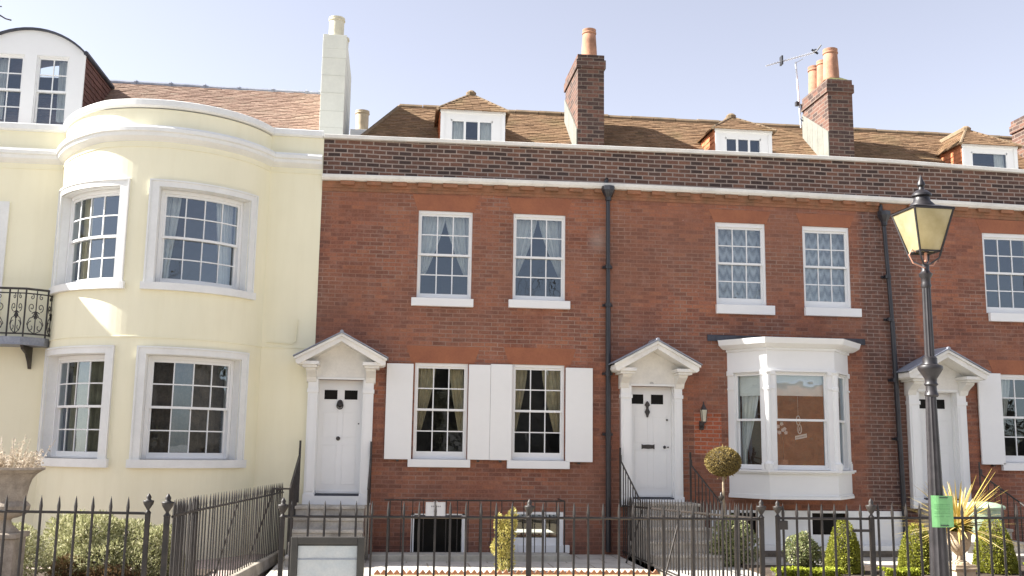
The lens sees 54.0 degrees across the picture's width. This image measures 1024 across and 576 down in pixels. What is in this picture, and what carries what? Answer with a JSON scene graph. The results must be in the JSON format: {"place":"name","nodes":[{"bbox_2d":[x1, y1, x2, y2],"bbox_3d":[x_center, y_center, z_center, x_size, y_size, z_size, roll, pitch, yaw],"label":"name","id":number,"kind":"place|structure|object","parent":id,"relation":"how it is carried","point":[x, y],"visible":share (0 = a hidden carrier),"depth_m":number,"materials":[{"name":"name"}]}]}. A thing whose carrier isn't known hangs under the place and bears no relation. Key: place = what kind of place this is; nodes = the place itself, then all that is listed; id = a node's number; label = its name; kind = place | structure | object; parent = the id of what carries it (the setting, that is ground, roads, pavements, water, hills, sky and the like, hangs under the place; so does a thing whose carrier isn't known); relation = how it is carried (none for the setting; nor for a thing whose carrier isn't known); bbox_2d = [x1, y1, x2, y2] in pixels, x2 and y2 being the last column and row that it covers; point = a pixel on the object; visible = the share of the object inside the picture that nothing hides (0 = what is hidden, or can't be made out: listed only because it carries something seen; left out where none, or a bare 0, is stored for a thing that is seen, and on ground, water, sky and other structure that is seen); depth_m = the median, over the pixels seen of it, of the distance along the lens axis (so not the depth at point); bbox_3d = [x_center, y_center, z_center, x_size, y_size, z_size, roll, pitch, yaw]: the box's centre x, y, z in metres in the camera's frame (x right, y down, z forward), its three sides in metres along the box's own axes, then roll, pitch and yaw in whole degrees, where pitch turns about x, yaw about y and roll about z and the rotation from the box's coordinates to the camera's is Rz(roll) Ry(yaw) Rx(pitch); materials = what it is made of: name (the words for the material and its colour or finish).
{"place":"outdoors","nodes":[
{"label":"outdoors","id":0,"kind":"place"},
{"bbox_2d":[27,554,272,575],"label":"terrace","id":1,"kind":"structure","parent":0,"point":[263,573],"depth_m":14.32,"materials":[{"name":"grey stone"}]},
{"bbox_2d":[23,569,212,575],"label":"flower bed","id":2,"kind":"object","parent":1,"relation":"on","point":[42,574],"visible":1,"depth_m":13.07,"materials":[{"name":"soil"}]},
{"bbox_2d":[0,466,45,575],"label":"stone urn","id":3,"kind":"object","parent":2,"relation":"on","point":[15,483],"visible":0.84,"depth_m":11.02,"materials":[{"name":"stone"}]},
{"bbox_2d":[0,435,54,467],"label":"dried plant","id":4,"kind":"object","parent":3,"relation":"on","point":[26,460],"visible":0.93,"depth_m":11.24,"materials":[{"name":"beige plant"}]},
{"bbox_2d":[12,521,51,575],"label":"lavender bush","id":5,"kind":"object","parent":2,"relation":"on","point":[29,542],"visible":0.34,"depth_m":11.71,"materials":[{"name":"green plant"}]},
{"bbox_2d":[47,554,140,575],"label":"withered shrub","id":6,"kind":"object","parent":2,"relation":"on","point":[92,572],"visible":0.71,"depth_m":11.88,"materials":[{"name":"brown plant"}]},
{"bbox_2d":[37,508,185,575],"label":"lavender bush","id":7,"kind":"object","parent":2,"relation":"on","point":[134,548],"visible":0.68,"depth_m":12.20,"materials":[{"name":"green plant"}]},
{"bbox_2d":[171,483,284,575],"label":"iron railing","id":8,"kind":"object","parent":1,"relation":"on","point":[259,563],"visible":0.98,"depth_m":12.45,"materials":[{"name":"metal"}]},
{"bbox_2d":[160,493,198,575],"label":"garden gate","id":9,"kind":"structure","parent":8,"relation":"attached to","point":[168,504],"depth_m":9.82,"materials":[{"name":"metal"}]},
{"bbox_2d":[264,529,555,575],"bbox_3d":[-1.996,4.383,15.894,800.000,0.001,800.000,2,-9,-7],"label":"ground","id":10,"kind":"structure","parent":0,"point":[538,532],"depth_m":22.02,"materials":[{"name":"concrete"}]},
{"bbox_2d":[0,15,350,564],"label":"cream house","id":11,"kind":"structure","parent":10,"relation":"on","point":[160,241],"depth_m":15.68,"materials":[{"name":"beige paint"}]},
{"bbox_2d":[0,201,9,306],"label":"french window","id":12,"kind":"structure","parent":11,"relation":"in","point":[4,205],"depth_m":15.95,"materials":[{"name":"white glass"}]},
{"bbox_2d":[0,287,52,368],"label":"balcony","id":13,"kind":"structure","parent":11,"relation":"attached to","point":[27,345],"depth_m":15.40,"materials":[{"name":"metal"}]},
{"bbox_2d":[36,345,114,467],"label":"window","id":14,"kind":"structure","parent":11,"relation":"in","point":[90,407],"depth_m":15.21,"materials":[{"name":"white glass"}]},
{"bbox_2d":[49,178,130,295],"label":"window","id":15,"kind":"structure","parent":11,"relation":"in","point":[68,222],"depth_m":15.57,"materials":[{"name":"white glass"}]},
{"bbox_2d":[125,345,249,467],"bbox_3d":[-4.848,1.814,15.181,1.806,1.775,0.553,7,-11,-34],"label":"window","id":16,"kind":"structure","parent":11,"relation":"in","point":[182,409],"depth_m":15.23,"materials":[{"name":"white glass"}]},
{"bbox_2d":[140,178,258,299],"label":"window","id":17,"kind":"structure","parent":11,"relation":"in","point":[163,197],"depth_m":15.58,"materials":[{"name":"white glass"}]},
{"bbox_2d":[285,28,610,566],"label":"brick house","id":18,"kind":"structure","parent":10,"relation":"on","point":[456,350],"depth_m":16.67,"materials":[{"name":"red brick"}]},
{"bbox_2d":[273,440,301,554],"bbox_3d":[-3.378,3.093,15.056,0.257,1.610,1.418,2,-9,-7],"label":"stair rail","id":19,"kind":"object","parent":18,"relation":"on","point":[293,488],"visible":0.74,"depth_m":15.05,"materials":[{"name":"metal"}]},
{"bbox_2d":[315,380,362,495],"bbox_3d":[-2.771,2.394,16.122,0.687,1.831,0.205,2,-9,-7],"label":"door","id":20,"kind":"structure","parent":18,"relation":"in","point":[340,401],"depth_m":16.17,"materials":[{"name":"wood"}]},
{"bbox_2d":[365,441,372,554],"bbox_3d":[-2.166,3.133,15.200,0.034,1.610,1.412,2,-9,-7],"label":"stair rail","id":21,"kind":"object","parent":18,"relation":"attached to","point":[369,485],"visible":0.94,"depth_m":14.97,"materials":[{"name":"metal"}]},
{"bbox_2d":[410,513,464,551],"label":"window","id":22,"kind":"structure","parent":18,"relation":"in","point":[428,537],"depth_m":16.22,"materials":[{"name":"black glass"}]},
{"bbox_2d":[407,363,469,467],"bbox_3d":[-1.181,2.076,16.438,1.006,1.680,0.309,2,-9,-7],"label":"window","id":23,"kind":"structure","parent":18,"relation":"in","point":[424,372],"depth_m":16.48,"materials":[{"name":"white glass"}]},
{"bbox_2d":[411,210,472,307],"bbox_3d":[-1.155,-0.478,16.839,1.025,1.620,0.310,2,-9,-7],"label":"window","id":24,"kind":"structure","parent":18,"relation":"in","point":[430,228],"depth_m":16.90,"materials":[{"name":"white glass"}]},
{"bbox_2d":[385,499,564,552],"bbox_3d":[-0.600,3.712,15.785,2.802,0.791,0.653,2,-9,-7],"label":"iron railing","id":25,"kind":"object","parent":18,"relation":"on","point":[513,501],"visible":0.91,"depth_m":15.49,"materials":[{"name":"black metal"}]},
{"bbox_2d":[425,501,445,515],"bbox_3d":[-1.177,3.398,15.480,0.305,0.251,0.018,2,-9,-7],"label":"wall sign","id":26,"kind":"object","parent":25,"relation":"hanging from","point":[440,506],"visible":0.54,"depth_m":15.47,"materials":[{"name":"white plastic"}]},
{"bbox_2d":[507,364,569,468],"bbox_3d":[0.425,2.125,16.626,1.030,1.696,0.309,2,-9,-7],"label":"window","id":27,"kind":"structure","parent":18,"relation":"in","point":[552,375],"depth_m":16.65,"materials":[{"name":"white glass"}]},
{"bbox_2d":[508,214,569,309],"bbox_3d":[0.453,-0.438,17.028,1.038,1.615,0.310,2,-9,-7],"label":"window","id":28,"kind":"structure","parent":18,"relation":"in","point":[553,233],"depth_m":17.08,"materials":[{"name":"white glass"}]},
{"bbox_2d":[509,512,569,552],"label":"window","id":29,"kind":"structure","parent":18,"relation":"in","point":[550,541],"depth_m":16.23,"materials":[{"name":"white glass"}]},
{"bbox_2d":[602,178,614,551],"bbox_3d":[1.594,1.164,16.753,0.227,6.287,0.278,6,-10,-29],"label":"drainpipe","id":30,"kind":"object","parent":18,"relation":"attached to","point":[608,191],"visible":1,"depth_m":16.69,"materials":[{"name":"black metal"}]},
{"bbox_2d":[604,47,902,571],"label":"brick house","id":31,"kind":"structure","parent":10,"relation":"on","point":[748,294],"depth_m":17.25,"materials":[{"name":"red brick"}]},
{"bbox_2d":[619,448,641,564],"bbox_3d":[1.840,3.355,15.678,0.034,1.710,1.362,2,-9,-7],"label":"stair rail","id":32,"kind":"object","parent":31,"relation":"attached to","point":[628,477],"visible":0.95,"depth_m":15.73,"materials":[{"name":"metal"}]},
{"bbox_2d":[632,386,673,498],"bbox_3d":[2.320,2.566,16.714,0.701,1.846,0.205,2,-9,-7],"label":"door","id":33,"kind":"structure","parent":31,"relation":"in","point":[651,406],"depth_m":16.77,"materials":[{"name":"wood"}]},
{"bbox_2d":[699,401,707,429],"bbox_3d":[3.183,2.129,16.772,0.104,0.470,0.202,2,-9,-7],"label":"wall lantern","id":34,"kind":"object","parent":31,"relation":"attached to","point":[703,412],"depth_m":16.70,"materials":[{"name":"metal"}]},
{"bbox_2d":[689,452,723,527],"bbox_3d":[3.028,3.422,15.768,0.090,1.660,1.450,2,-9,-10],"label":"stair rail","id":35,"kind":"object","parent":31,"relation":"attached to","point":[721,497],"visible":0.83,"depth_m":15.94,"materials":[{"name":"metal"}]},
{"bbox_2d":[715,222,774,314],"bbox_3d":[3.997,-0.327,17.422,1.032,1.605,0.270,2,-9,-7],"label":"window","id":36,"kind":"structure","parent":31,"relation":"in","point":[734,304],"depth_m":17.49,"materials":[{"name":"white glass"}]},
{"bbox_2d":[777,422,788,464],"bbox_3d":[4.440,2.595,16.535,0.211,0.770,0.178,-3,-10,23],"label":"orchid","id":37,"kind":"object","parent":31,"relation":"on","point":[783,462],"visible":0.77,"depth_m":16.53,"materials":[{"name":"white plant"}]},
{"bbox_2d":[707,335,864,499],"bbox_3d":[4.674,2.203,17.223,2.810,2.705,2.049,2,-9,-7],"label":"bay window","id":38,"kind":"structure","parent":31,"relation":"in","point":[766,375],"depth_m":16.59,"materials":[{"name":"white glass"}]},
{"bbox_2d":[766,45,821,127],"bbox_3d":[5.584,-4.015,19.987,1.165,1.734,0.279,2,-9,-7],"label":"tv aerial","id":39,"kind":"object","parent":31,"relation":"attached to","point":[797,103],"visible":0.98,"depth_m":19.96,"materials":[{"name":"metal"}]},
{"bbox_2d":[796,396,801,433],"bbox_3d":[4.720,2.083,16.559,0.102,0.642,0.016,2,-9,-7],"label":"hanging ornament","id":40,"kind":"object","parent":31,"relation":"hanging from","point":[799,422],"visible":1,"depth_m":16.53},
{"bbox_2d":[795,434,806,439],"bbox_3d":[4.745,2.441,16.508,0.200,0.105,0.008,2,-9,-7],"label":"window sign","id":41,"kind":"object","parent":31,"relation":"attached to","point":[801,436],"visible":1,"depth_m":16.51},
{"bbox_2d":[802,226,861,316],"bbox_3d":[5.554,-0.279,17.604,1.015,1.590,0.270,2,-9,-7],"label":"window","id":42,"kind":"structure","parent":31,"relation":"in","point":[838,306],"depth_m":17.66,"materials":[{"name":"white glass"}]},
{"bbox_2d":[877,204,906,534],"bbox_3d":[6.552,1.436,17.299,0.280,6.058,0.280,-2,-9,16],"label":"drainpipe","id":43,"kind":"object","parent":31,"relation":"attached to","point":[883,216],"visible":0.98,"depth_m":17.30,"materials":[{"name":"black metal"}]},
{"bbox_2d":[853,115,1023,564],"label":"brick house","id":44,"kind":"structure","parent":10,"relation":"on","point":[975,179],"depth_m":17.75,"materials":[{"name":"red brick"}]},
{"bbox_2d":[919,392,958,499],"bbox_3d":[7.307,2.708,17.299,0.664,1.836,0.205,2,-9,-7],"label":"door","id":45,"kind":"structure","parent":44,"relation":"in","point":[943,400],"depth_m":17.38,"materials":[{"name":"wood"}]},
{"bbox_2d":[982,233,1023,321],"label":"window","id":46,"kind":"structure","parent":44,"relation":"in","point":[995,314],"depth_m":17.96,"materials":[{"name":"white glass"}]},
{"bbox_2d":[1001,374,1023,470],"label":"window","id":47,"kind":"structure","parent":44,"relation":"in","point":[1013,463],"depth_m":17.62,"materials":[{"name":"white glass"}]},
{"bbox_2d":[266,554,652,575],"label":"garden path","id":48,"kind":"structure","parent":0,"point":[595,562],"depth_m":14.54,"materials":[{"name":"beige stone"}]},
{"bbox_2d":[490,507,518,571],"bbox_3d":[-0.106,3.512,14.025,0.414,0.923,0.348,2,-9,-7],"label":"golden conifer","id":49,"kind":"object","parent":48,"relation":"on","point":[504,550],"visible":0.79,"depth_m":13.96,"materials":[{"name":"yellow plant"}]},
{"bbox_2d":[371,574,662,575],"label":"gravel bed","id":50,"kind":"object","parent":48,"relation":"on","point":[518,575],"visible":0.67,"depth_m":13.29,"materials":[{"name":"beige gravel"}]},
{"bbox_2d":[374,569,658,574],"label":"garden edging","id":51,"kind":"object","parent":50,"relation":"on","point":[518,572],"visible":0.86,"depth_m":13.38,"materials":[{"name":"ceramic"}]},
{"bbox_2d":[622,497,758,575],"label":"iron railing","id":52,"kind":"object","parent":48,"relation":"on","point":[673,509],"visible":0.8,"depth_m":12.78,"materials":[{"name":"black metal"}]},
{"bbox_2d":[0,0,1023,135],"label":"sky","id":53,"kind":"structure","parent":0,"point":[944,66],"materials":[{"name":"blue"}]},
{"bbox_2d":[628,556,897,575],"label":"garden path","id":54,"kind":"structure","parent":0,"point":[866,560],"depth_m":14.78,"materials":[{"name":"grey stone"}]},
{"bbox_2d":[703,444,741,535],"bbox_3d":[3.256,3.308,15.486,0.594,1.803,0.597,2,-9,-7],"label":"topiary ball","id":55,"kind":"object","parent":54,"relation":"on","point":[723,462],"visible":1,"depth_m":15.42,"materials":[{"name":"green plant"}]},
{"bbox_2d":[709,514,759,566],"bbox_3d":[3.336,3.788,15.059,0.866,0.818,0.613,8,-11,-37],"label":"variegated shrub","id":56,"kind":"object","parent":54,"relation":"on","point":[741,542],"visible":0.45,"depth_m":14.92,"materials":[{"name":"green plant"}]},
{"bbox_2d":[741,565,1023,575],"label":"flower bed","id":57,"kind":"object","parent":54,"relation":"on","point":[768,571],"depth_m":14.28,"materials":[{"name":"soil"}]},
{"bbox_2d":[782,531,824,566],"bbox_3d":[4.297,3.860,14.807,0.632,0.579,0.533,2,-9,-7],"label":"variegated shrub","id":58,"kind":"object","parent":57,"relation":"on","point":[804,550],"visible":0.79,"depth_m":14.73,"materials":[{"name":"green plant"}]},
{"bbox_2d":[771,565,844,575],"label":"box hedge","id":59,"kind":"object","parent":57,"relation":"on","point":[816,571],"visible":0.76,"depth_m":13.58,"materials":[{"name":"green plant"}]},
{"bbox_2d":[825,520,864,573],"bbox_3d":[4.669,3.640,14.166,0.566,0.768,0.584,-1,-9,14],"label":"topiary cone","id":60,"kind":"object","parent":57,"relation":"on","point":[855,560],"visible":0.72,"depth_m":14.03,"materials":[{"name":"green plant"}]},
{"bbox_2d":[876,566,920,575],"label":"box hedge","id":61,"kind":"object","parent":57,"relation":"on","point":[887,571],"visible":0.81,"depth_m":13.72,"materials":[{"name":"green plant"}]},
{"bbox_2d":[897,523,929,574],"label":"topiary cone","id":62,"kind":"object","parent":57,"relation":"on","point":[914,554],"visible":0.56,"depth_m":14.16,"materials":[{"name":"green plant"}]},
{"bbox_2d":[947,531,976,575],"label":"stone urn","id":63,"kind":"object","parent":57,"relation":"on","point":[957,562],"visible":0.62,"depth_m":13.42,"materials":[{"name":"beige stone"}]},
{"bbox_2d":[890,471,1023,549],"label":"spiky plant","id":64,"kind":"object","parent":63,"relation":"in","point":[968,527],"visible":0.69,"depth_m":13.48,"materials":[{"name":"yellow plant"}]},
{"bbox_2d":[971,519,1018,574],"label":"topiary cone","id":65,"kind":"object","parent":57,"relation":"on","point":[998,560],"visible":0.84,"depth_m":14.26,"materials":[{"name":"green plant"}]},
{"bbox_2d":[957,501,1005,540],"bbox_3d":[7.457,3.877,16.002,0.780,0.955,0.780,2,-9,-7],"label":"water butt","id":66,"kind":"object","parent":54,"relation":"on","point":[994,510],"visible":0.2,"depth_m":15.74,"materials":[{"name":"white plastic"}]},
{"bbox_2d":[978,462,1023,541],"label":"stair rail","id":67,"kind":"object","parent":54,"relation":"on","point":[994,484],"visible":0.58,"depth_m":16.48,"materials":[{"name":"metal"}]},
{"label":"pavement","id":68,"kind":"structure","parent":0,"visible":0},
{"bbox_2d":[0,493,153,575],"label":"iron railing","id":69,"kind":"object","parent":68,"relation":"on","point":[148,502],"visible":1,"depth_m":9.53,"materials":[{"name":"metal"}]},
{"bbox_2d":[289,537,364,575],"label":"notice board","id":70,"kind":"object","parent":68,"relation":"on","point":[326,556],"visible":1,"depth_m":9.17,"materials":[{"name":"paper"}]},
{"bbox_2d":[277,498,765,575],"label":"iron railing","id":71,"kind":"object","parent":68,"relation":"on","point":[529,507],"visible":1,"depth_m":10.03,"materials":[{"name":"metal"}]},
{"bbox_2d":[890,175,954,575],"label":"street lamp","id":72,"kind":"object","parent":68,"relation":"on","point":[922,221],"visible":1,"depth_m":10.10,"materials":[{"name":"metal"}]},
{"bbox_2d":[931,495,953,526],"bbox_3d":[4.185,2.169,9.758,0.225,0.303,0.035,2,-9,-7],"label":"green notice","id":73,"kind":"object","parent":72,"relation":"attached to","point":[942,511],"visible":1,"depth_m":9.76,"materials":[{"name":"green paper"}]},
{"bbox_2d":[865,498,1023,575],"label":"iron railing","id":74,"kind":"object","parent":68,"relation":"on","point":[870,507],"visible":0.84,"depth_m":10.52,"materials":[{"name":"metal"}]},
{"bbox_2d":[773,501,873,575],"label":"garden gate","id":75,"kind":"structure","parent":74,"relation":"attached to","point":[781,523],"depth_m":10.37,"materials":[{"name":"metal"}]}
]}

